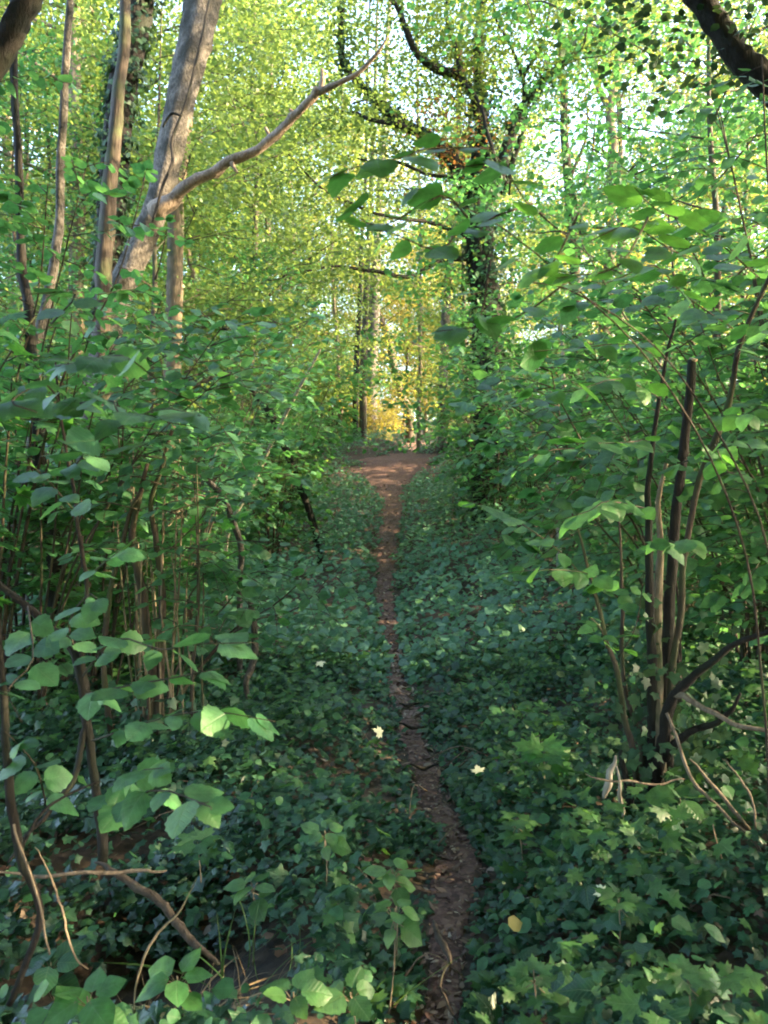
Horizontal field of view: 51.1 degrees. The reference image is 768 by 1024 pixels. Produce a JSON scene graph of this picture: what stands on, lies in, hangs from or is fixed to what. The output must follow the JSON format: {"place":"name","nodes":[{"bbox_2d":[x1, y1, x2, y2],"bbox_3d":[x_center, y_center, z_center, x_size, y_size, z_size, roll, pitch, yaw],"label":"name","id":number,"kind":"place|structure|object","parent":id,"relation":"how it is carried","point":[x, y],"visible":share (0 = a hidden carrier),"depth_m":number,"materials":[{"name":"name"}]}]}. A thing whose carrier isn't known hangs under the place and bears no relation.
{"place":"outdoors","nodes":[
{"label":"outdoors","id":0,"kind":"place"},
{"bbox_2d":[0,0,766,419],"label":"sky","id":1,"kind":"structure","parent":0,"point":[659,120],"materials":[{"name":"white"}]},
{"bbox_2d":[0,420,767,1023],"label":"ground","id":2,"kind":"structure","parent":0,"point":[266,960],"depth_m":3.46,"materials":[{"name":"soil"}]},
{"bbox_2d":[0,0,42,80],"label":"leaning tree","id":3,"kind":"object","parent":2,"relation":"on","point":[18,17],"visible":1,"depth_m":5.15,"materials":[{"name":"brown plant"}]},
{"bbox_2d":[9,0,66,697],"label":"slender tree","id":4,"kind":"object","parent":2,"relation":"on","point":[24,285],"visible":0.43,"depth_m":6.17,"materials":[{"name":"brown plant"}]},
{"bbox_2d":[0,309,76,608],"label":"bush","id":5,"kind":"object","parent":2,"relation":"on","point":[22,497],"visible":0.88,"depth_m":4.67,"materials":[{"name":"green plant"}]},
{"bbox_2d":[25,0,73,667],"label":"slender tree","id":6,"kind":"object","parent":2,"relation":"on","point":[56,245],"visible":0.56,"depth_m":7.47,"materials":[{"name":"brown plant"}]},
{"bbox_2d":[0,618,100,1006],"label":"dead bush","id":7,"kind":"object","parent":2,"relation":"on","point":[18,842],"visible":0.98,"depth_m":2.14,"materials":[{"name":"brown wood"}]},
{"bbox_2d":[24,939,83,1002],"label":"elder seedling","id":8,"kind":"object","parent":2,"relation":"on","point":[44,965],"visible":0.84,"depth_m":2.51,"materials":[{"name":"green plant"}]},
{"bbox_2d":[44,967,127,1023],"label":"elder seedling","id":9,"kind":"object","parent":2,"relation":"on","point":[69,1003],"visible":1,"depth_m":1.98,"materials":[{"name":"green plant"}]},
{"bbox_2d":[0,71,194,676],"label":"hazel bush","id":10,"kind":"object","parent":2,"relation":"on","point":[131,184],"visible":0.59,"depth_m":5.55,"materials":[{"name":"green plant"}]},
{"bbox_2d":[0,331,206,673],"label":"hazel bush","id":11,"kind":"object","parent":2,"relation":"on","point":[18,450],"visible":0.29,"depth_m":5.97,"materials":[{"name":"green plant"}]},
{"bbox_2d":[0,22,218,525],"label":"woodland tree","id":12,"kind":"object","parent":2,"relation":"on","point":[12,257],"visible":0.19,"depth_m":15.12,"materials":[{"name":"green plant"}]},
{"bbox_2d":[94,0,130,631],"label":"slender tree","id":13,"kind":"object","parent":2,"relation":"on","point":[104,256],"visible":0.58,"depth_m":8.75,"materials":[{"name":"brown plant"}]},
{"bbox_2d":[5,518,237,670],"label":"bush","id":14,"kind":"object","parent":2,"relation":"on","point":[95,587],"visible":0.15,"depth_m":7.06,"materials":[{"name":"green plant"}]},
{"bbox_2d":[77,0,166,548],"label":"ivy clad tree","id":15,"kind":"object","parent":2,"relation":"on","point":[143,12],"visible":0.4,"depth_m":11.40,"materials":[{"name":"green plant"}]},
{"bbox_2d":[0,375,253,689],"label":"maple sapling","id":16,"kind":"object","parent":2,"relation":"on","point":[112,381],"visible":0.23,"depth_m":6.27,"materials":[{"name":"green plant"}]},
{"bbox_2d":[0,0,265,418],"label":"woodland tree","id":17,"kind":"object","parent":2,"relation":"on","point":[36,28],"visible":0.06,"depth_m":18.70,"materials":[{"name":"green plant"}]},
{"bbox_2d":[0,727,273,1023],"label":"glossy ivy","id":18,"kind":"object","parent":2,"relation":"on","point":[160,947],"visible":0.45,"depth_m":3.23,"materials":[{"name":"green plant"}]},
{"bbox_2d":[0,288,279,862],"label":"hazel bush","id":19,"kind":"object","parent":2,"relation":"on","point":[125,802],"visible":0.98,"depth_m":2.15,"materials":[{"name":"green plant"}]},
{"bbox_2d":[0,329,280,672],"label":"hazel bush","id":20,"kind":"object","parent":2,"relation":"on","point":[255,469],"visible":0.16,"depth_m":7.09,"materials":[{"name":"green plant"}]},
{"bbox_2d":[0,0,284,421],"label":"woodland tree","id":21,"kind":"object","parent":2,"relation":"on","point":[97,86],"visible":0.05,"depth_m":19.43,"materials":[{"name":"green plant"}]},
{"bbox_2d":[0,0,323,348],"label":"woodland tree","id":22,"kind":"object","parent":2,"relation":"on","point":[202,122],"visible":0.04,"depth_m":23.12,"materials":[{"name":"green plant"}]},
{"bbox_2d":[37,286,299,712],"bbox_3d":[-1.470,-0.080,5.288,2.001,3.192,2.234,0,0,0],"label":"hazel bush","id":23,"kind":"object","parent":2,"relation":"on","point":[189,349],"visible":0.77,"depth_m":4.89,"materials":[{"name":"green plant"}]},
{"bbox_2d":[0,0,339,428],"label":"woodland tree","id":24,"kind":"object","parent":2,"relation":"on","point":[80,220],"visible":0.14,"depth_m":17.00,"materials":[{"name":"green plant"}]},
{"bbox_2d":[135,947,212,1015],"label":"elder seedling","id":25,"kind":"object","parent":2,"relation":"on","point":[177,993],"visible":0.98,"depth_m":2.19,"materials":[{"name":"green plant"}]},
{"bbox_2d":[31,429,330,776],"bbox_3d":[-1.324,0.622,4.949,1.930,2.316,1.738,0,0,0],"label":"hazel thicket","id":26,"kind":"object","parent":2,"relation":"on","point":[162,626],"visible":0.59,"depth_m":4.85,"materials":[{"name":"green plant"}]},
{"bbox_2d":[57,86,323,404],"bbox_3d":[-6.941,-8.119,28.725,9.902,13.807,9.997,0,0,31],"label":"woodland tree","id":27,"kind":"object","parent":2,"relation":"on","point":[193,259],"visible":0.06,"depth_m":27.83,"materials":[{"name":"green plant"}]},
{"bbox_2d":[49,947,335,1018],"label":"dry grass","id":28,"kind":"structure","parent":2,"relation":"on","point":[238,990],"depth_m":2.55,"materials":[{"name":"plant"}]},
{"bbox_2d":[167,827,223,908],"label":"maple seedling","id":29,"kind":"object","parent":2,"relation":"on","point":[187,845],"visible":0.96,"depth_m":3.17,"materials":[{"name":"green plant"}]},
{"bbox_2d":[105,302,293,616],"bbox_3d":[-2.658,-0.495,10.153,2.882,3.967,3.158,0,0,4],"label":"hazel bush","id":30,"kind":"object","parent":2,"relation":"on","point":[262,441],"visible":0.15,"depth_m":9.57,"materials":[{"name":"green plant"}]},
{"bbox_2d":[0,0,415,531],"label":"woodland tree","id":31,"kind":"object","parent":2,"relation":"on","point":[202,149],"visible":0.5,"depth_m":13.67,"materials":[{"name":"green plant"}]},
{"bbox_2d":[136,465,282,609],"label":"hazel bush","id":32,"kind":"object","parent":2,"relation":"on","point":[256,523],"visible":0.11,"depth_m":11.15,"materials":[{"name":"green plant"}]},
{"bbox_2d":[57,149,362,442],"bbox_3d":[-5.069,-4.565,22.460,9.775,9.340,8.085,0,0,33],"label":"woodland tree","id":33,"kind":"object","parent":2,"relation":"on","point":[235,273],"visible":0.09,"depth_m":21.11,"materials":[{"name":"green plant"}]},
{"bbox_2d":[147,370,324,564],"bbox_3d":[-2.524,-0.626,13.743,3.318,3.640,0.345,0,0,-27],"label":"fallen tree","id":34,"kind":"object","parent":2,"relation":"on","point":[307,506],"visible":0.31,"depth_m":14.24,"materials":[{"name":"brown wood"}]},
{"bbox_2d":[36,0,447,452],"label":"woodland tree","id":35,"kind":"object","parent":2,"relation":"on","point":[332,392],"visible":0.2,"depth_m":21.59,"materials":[{"name":"green plant"}]},
{"bbox_2d":[223,871,275,965],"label":"bramble plant","id":36,"kind":"object","parent":2,"relation":"on","point":[264,889],"visible":0.93,"depth_m":2.80,"materials":[{"name":"bramble leaf"},{"name":"green stem"}]},
{"bbox_2d":[76,0,424,566],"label":"leaning tree","id":37,"kind":"object","parent":2,"relation":"on","point":[166,193],"visible":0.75,"depth_m":9.89,"materials":[{"name":"grey plant"}]},
{"bbox_2d":[199,258,327,521],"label":"hazel bush","id":38,"kind":"object","parent":2,"relation":"on","point":[270,272],"visible":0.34,"depth_m":15.10,"materials":[{"name":"green plant"}]},
{"bbox_2d":[187,311,345,626],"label":"hazel bush","id":39,"kind":"object","parent":2,"relation":"on","point":[268,431],"visible":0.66,"depth_m":8.95,"materials":[{"name":"green plant"}]},
{"bbox_2d":[166,557,367,725],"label":"hazel bush","id":40,"kind":"object","parent":2,"relation":"on","point":[244,620],"visible":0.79,"depth_m":5.09,"materials":[{"name":"green plant"}]},
{"bbox_2d":[44,0,494,530],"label":"upright tree","id":41,"kind":"object","parent":2,"relation":"on","point":[174,282],"visible":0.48,"depth_m":12.42,"materials":[{"name":"beige plant"}]},
{"bbox_2d":[101,891,461,1013],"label":"green grass","id":42,"kind":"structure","parent":2,"relation":"on","point":[184,973],"depth_m":2.61,"materials":[{"name":"green plant"}]},
{"bbox_2d":[185,345,379,569],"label":"hazel bush","id":43,"kind":"object","parent":2,"relation":"on","point":[281,532],"visible":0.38,"depth_m":14.39,"materials":[{"name":"green plant"}]},
{"bbox_2d":[147,0,427,392],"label":"woodland tree","id":44,"kind":"object","parent":2,"relation":"on","point":[356,304],"visible":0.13,"depth_m":29.11,"materials":[{"name":"green plant"}]},
{"bbox_2d":[213,388,363,530],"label":"hazel bush","id":45,"kind":"object","parent":2,"relation":"on","point":[303,474],"visible":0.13,"depth_m":17.93,"materials":[{"name":"green plant"}]},
{"bbox_2d":[259,968,332,1023],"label":"maple seedling","id":46,"kind":"object","parent":2,"relation":"on","point":[316,993],"visible":1,"depth_m":2.09,"materials":[{"name":"green plant"}]},
{"bbox_2d":[166,46,427,384],"bbox_3d":[-4.743,-12.574,39.765,13.859,19.140,13.728,0,0,1],"label":"woodland tree","id":47,"kind":"object","parent":2,"relation":"on","point":[332,167],"visible":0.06,"depth_m":37.95,"materials":[{"name":"green plant"}]},
{"bbox_2d":[235,60,408,391],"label":"woodland tree","id":48,"kind":"object","parent":2,"relation":"on","point":[339,307],"visible":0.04,"depth_m":54.22,"materials":[{"name":"green plant"}]},
{"bbox_2d":[300,819,351,889],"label":"bramble plant","id":49,"kind":"object","parent":2,"relation":"on","point":[338,843],"visible":0.96,"depth_m":3.06,"materials":[{"name":"green plant"}]},
{"bbox_2d":[288,326,389,443],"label":"hazel bush","id":50,"kind":"object","parent":2,"relation":"on","point":[346,415],"visible":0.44,"depth_m":32.80,"materials":[{"name":"green plant"}]},
{"bbox_2d":[313,966,374,1023],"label":"maple seedling","id":51,"kind":"object","parent":2,"relation":"on","point":[359,1006],"visible":0.91,"depth_m":2.10,"materials":[{"name":"green plant"}]},
{"bbox_2d":[297,0,414,442],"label":"woodland tree","id":52,"kind":"object","parent":2,"relation":"on","point":[410,433],"visible":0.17,"depth_m":43.83,"materials":[{"name":"brown plant"}]},
{"bbox_2d":[272,109,461,417],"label":"woodland tree","id":53,"kind":"object","parent":2,"relation":"on","point":[401,312],"visible":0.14,"depth_m":44.66,"materials":[{"name":"green plant"}]},
{"bbox_2d":[0,611,767,1023],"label":"ground ivy","id":54,"kind":"object","parent":2,"relation":"on","point":[606,979],"visible":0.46,"depth_m":3.32,"materials":[{"name":"green plant"}]},
{"bbox_2d":[94,861,219,964],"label":"fallen branch","id":55,"kind":"object","parent":54,"relation":"on","point":[134,886],"visible":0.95,"depth_m":2.36,"materials":[{"name":"brown wood"}]},
{"bbox_2d":[0,607,767,1023],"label":"seedling carpet","id":56,"kind":"object","parent":2,"relation":"on","point":[738,981],"visible":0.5,"depth_m":3.64,"materials":[{"name":"green plant"}]},
{"bbox_2d":[0,601,767,1023],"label":"ground bramble","id":57,"kind":"object","parent":2,"relation":"on","point":[226,989],"visible":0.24,"depth_m":3.48,"materials":[{"name":"green plant"}]},
{"bbox_2d":[1,415,767,684],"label":"undergrowth","id":58,"kind":"object","parent":2,"relation":"on","point":[512,616],"visible":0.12,"depth_m":10.35,"materials":[{"name":"green plant"}]},
{"bbox_2d":[363,857,415,968],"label":"bramble plant","id":59,"kind":"object","parent":2,"relation":"on","point":[389,880],"visible":0.96,"depth_m":2.67,"materials":[{"name":"bramble leaf"},{"name":"brown stem"}]},
{"bbox_2d":[281,0,497,440],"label":"woodland tree","id":60,"kind":"object","parent":2,"relation":"on","point":[363,412],"visible":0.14,"depth_m":34.41,"materials":[{"name":"brown plant"}]},
{"bbox_2d":[17,653,767,995],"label":"twig litter","id":61,"kind":"object","parent":2,"relation":"on","point":[439,841],"visible":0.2,"depth_m":3.71,"materials":[{"name":"brown wood"}]},
{"bbox_2d":[289,0,499,441],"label":"woodland tree","id":62,"kind":"object","parent":2,"relation":"on","point":[358,333],"visible":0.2,"depth_m":33.92,"materials":[{"name":"brown plant"}]},
{"bbox_2d":[370,899,424,1023],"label":"bramble plant","id":63,"kind":"object","parent":2,"relation":"on","point":[410,920],"visible":1,"depth_m":2.41,"materials":[{"name":"bramble leaf"},{"name":"brown stem"}]},
{"bbox_2d":[348,251,455,438],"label":"woodland tree","id":64,"kind":"object","parent":2,"relation":"on","point":[407,360],"visible":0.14,"depth_m":49.44,"materials":[{"name":"yellow plant"}]},
{"bbox_2d":[318,1,503,432],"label":"woodland tree","id":65,"kind":"object","parent":2,"relation":"on","point":[376,313],"visible":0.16,"depth_m":40.81,"materials":[{"name":"brown plant"}]},
{"bbox_2d":[282,0,551,450],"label":"woodland tree","id":66,"kind":"object","parent":2,"relation":"on","point":[418,442],"visible":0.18,"depth_m":33.94,"materials":[{"name":"beige plant"}]},
{"bbox_2d":[278,39,629,482],"bbox_3d":[2.257,-7.015,24.742,11.446,13.610,10.490,0,0,15],"label":"woodland tree","id":67,"kind":"object","parent":2,"relation":"on","point":[427,381],"visible":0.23,"depth_m":24.12,"materials":[{"name":"green plant"}]},
{"bbox_2d":[311,3,602,452],"bbox_3d":[3.479,-14.632,30.002,11.538,25.074,11.238,0,0,-32],"label":"woodland tree","id":68,"kind":"object","parent":2,"relation":"on","point":[444,321],"visible":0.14,"depth_m":30.88,"materials":[{"name":"brown plant"}]},
{"bbox_2d":[187,0,746,526],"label":"ivy clad tree","id":69,"kind":"object","parent":2,"relation":"on","point":[475,110],"visible":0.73,"depth_m":16.84,"materials":[{"name":"green plant"}]},
{"bbox_2d":[380,136,553,421],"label":"woodland tree","id":70,"kind":"object","parent":2,"relation":"on","point":[436,240],"visible":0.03,"depth_m":46.88,"materials":[{"name":"green plant"}]},
{"bbox_2d":[416,349,581,530],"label":"hazel bush","id":71,"kind":"object","parent":2,"relation":"on","point":[445,418],"visible":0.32,"depth_m":16.67,"materials":[{"name":"green plant"}]},
{"bbox_2d":[373,98,626,424],"bbox_3d":[4.212,-9.355,31.947,8.764,13.708,12.560,0,0,-21],"label":"woodland tree","id":72,"kind":"object","parent":2,"relation":"on","point":[435,316],"visible":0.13,"depth_m":31.62,"materials":[{"name":"green plant"}]},
{"bbox_2d":[426,298,577,539],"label":"hazel bush","id":73,"kind":"object","parent":2,"relation":"on","point":[482,338],"visible":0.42,"depth_m":13.82,"materials":[{"name":"green plant"}]},
{"bbox_2d":[422,108,597,372],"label":"woodland tree","id":74,"kind":"object","parent":2,"relation":"on","point":[533,134],"visible":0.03,"depth_m":53.07,"materials":[{"name":"green plant"}]},
{"bbox_2d":[494,810,540,878],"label":"maple seedling","id":75,"kind":"object","parent":2,"relation":"on","point":[524,823],"visible":0.98,"depth_m":3.30,"materials":[{"name":"green plant"}]},
{"bbox_2d":[504,954,553,1015],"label":"leaf","id":76,"kind":"object","parent":2,"relation":"on","point":[522,980],"visible":0.99,"depth_m":2.21,"materials":[{"name":"green plant"}]},
{"bbox_2d":[315,133,767,851],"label":"hazel bush","id":77,"kind":"object","parent":2,"relation":"on","point":[429,195],"visible":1,"depth_m":1.86,"materials":[{"name":"green plant"}]},
{"bbox_2d":[511,732,575,784],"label":"maple seedling","id":78,"kind":"object","parent":2,"relation":"on","point":[532,748],"visible":0.9,"depth_m":3.97,"materials":[{"name":"green plant"}]},
{"bbox_2d":[447,353,682,567],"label":"hazel bush","id":79,"kind":"object","parent":2,"relation":"on","point":[520,479],"visible":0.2,"depth_m":12.89,"materials":[{"name":"green plant"}]},
{"bbox_2d":[380,0,767,471],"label":"woodland tree","id":80,"kind":"object","parent":2,"relation":"on","point":[751,117],"visible":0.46,"depth_m":11.94,"materials":[{"name":"green plant"}]},
{"bbox_2d":[415,0,767,482],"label":"slender tree","id":81,"kind":"object","parent":2,"relation":"on","point":[563,131],"visible":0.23,"depth_m":19.89,"materials":[{"name":"green plant"}]},
{"bbox_2d":[431,0,766,369],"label":"forked tree","id":82,"kind":"object","parent":2,"relation":"on","point":[614,146],"visible":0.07,"depth_m":21.90,"materials":[{"name":"green plant"}]},
{"bbox_2d":[448,355,752,705],"bbox_3d":[1.292,0.314,4.656,1.701,2.306,2.102,0,0,0],"label":"hazel bush","id":83,"kind":"object","parent":2,"relation":"on","point":[590,492],"visible":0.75,"depth_m":4.35,"materials":[{"name":"green plant"}]},
{"bbox_2d":[443,299,761,634],"bbox_3d":[2.375,-0.397,7.274,3.670,3.440,2.666,0,0,0],"label":"hazel bush","id":84,"kind":"object","parent":2,"relation":"on","point":[560,363],"visible":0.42,"depth_m":6.68,"materials":[{"name":"green plant"}]},
{"bbox_2d":[471,234,738,552],"bbox_3d":[3.185,-1.409,11.543,3.906,4.906,3.564,0,0,8],"label":"hazel bush","id":85,"kind":"object","parent":2,"relation":"on","point":[478,344],"visible":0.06,"depth_m":11.59,"materials":[{"name":"green plant"}]},
{"bbox_2d":[458,184,767,851],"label":"coppice stool","id":86,"kind":"object","parent":2,"relation":"on","point":[652,760],"visible":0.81,"depth_m":3.46,"materials":[{"name":"green plant"}]},
{"bbox_2d":[593,885,642,965],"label":"maple seedling","id":87,"kind":"object","parent":2,"relation":"on","point":[607,893],"visible":0.95,"depth_m":2.55,"materials":[{"name":"green plant"}]},
{"bbox_2d":[470,79,767,421],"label":"woodland tree","id":88,"kind":"object","parent":2,"relation":"on","point":[680,166],"visible":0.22,"depth_m":16.49,"materials":[{"name":"green plant"}]},
{"bbox_2d":[517,428,733,597],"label":"hazel bush","id":89,"kind":"object","parent":2,"relation":"on","point":[601,567],"visible":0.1,"depth_m":10.03,"materials":[{"name":"green plant"}]},
{"bbox_2d":[492,0,766,374],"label":"woodland tree","id":90,"kind":"object","parent":2,"relation":"on","point":[620,142],"visible":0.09,"depth_m":30.76,"materials":[{"name":"green plant"}]},
{"bbox_2d":[509,140,767,663],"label":"hazel bush","id":91,"kind":"object","parent":2,"relation":"on","point":[594,314],"visible":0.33,"depth_m":6.34,"materials":[{"name":"green plant"}]},
{"bbox_2d":[528,323,764,595],"bbox_3d":[3.162,-0.347,9.632,2.647,3.352,3.626,0,0,28],"label":"hazel bush","id":92,"kind":"object","parent":2,"relation":"on","point":[546,376],"visible":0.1,"depth_m":9.23,"materials":[{"name":"green plant"}]},
{"bbox_2d":[542,277,767,666],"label":"hazel bush","id":93,"kind":"object","parent":2,"relation":"on","point":[729,638],"visible":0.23,"depth_m":6.56,"materials":[{"name":"green plant"}]},
{"bbox_2d":[547,389,765,628],"bbox_3d":[3.059,0.080,8.174,2.273,2.461,2.862,0,0,-21],"label":"hazel bush","id":94,"kind":"object","parent":2,"relation":"on","point":[614,531],"visible":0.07,"depth_m":8.26,"materials":[{"name":"green plant"}]},
{"bbox_2d":[551,0,767,122],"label":"leaning tree","id":95,"kind":"object","parent":2,"relation":"on","point":[718,26],"visible":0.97,"depth_m":5.40,"materials":[{"name":"green plant"}]},
{"bbox_2d":[556,276,767,613],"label":"hazel bush","id":96,"kind":"object","parent":2,"relation":"on","point":[716,499],"visible":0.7,"depth_m":4.35,"materials":[{"name":"green plant"}]},
{"bbox_2d":[560,0,767,387],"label":"woodland tree","id":97,"kind":"object","parent":2,"relation":"on","point":[701,68],"visible":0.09,"depth_m":19.76,"materials":[{"name":"green plant"}]},
{"bbox_2d":[580,0,767,369],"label":"woodland tree","id":98,"kind":"object","parent":2,"relation":"on","point":[705,171],"visible":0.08,"depth_m":32.95,"materials":[{"name":"green plant"}]},
{"bbox_2d":[643,784,708,846],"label":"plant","id":99,"kind":"object","parent":2,"relation":"on","point":[657,795],"visible":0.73,"depth_m":3.26,"materials":[{"name":"green plant"}]},
{"bbox_2d":[660,953,717,1023],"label":"maple seedling","id":100,"kind":"object","parent":2,"relation":"on","point":[677,970],"visible":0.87,"depth_m":2.05,"materials":[{"name":"green plant"}]},
{"bbox_2d":[626,57,767,646],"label":"hazel bush","id":101,"kind":"object","parent":2,"relation":"on","point":[758,216],"visible":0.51,"depth_m":5.51,"materials":[{"name":"green plant"}]},
{"bbox_2d":[0,471,767,1009],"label":"dead leaves","id":102,"kind":"object","parent":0,"point":[280,953],"depth_m":3.74,"materials":[{"name":"brown plant"}]},
{"bbox_2d":[327,442,496,1023],"bbox_3d":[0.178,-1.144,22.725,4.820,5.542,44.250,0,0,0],"label":"path","id":103,"kind":"structure","parent":0,"point":[379,466],"depth_m":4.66,"materials":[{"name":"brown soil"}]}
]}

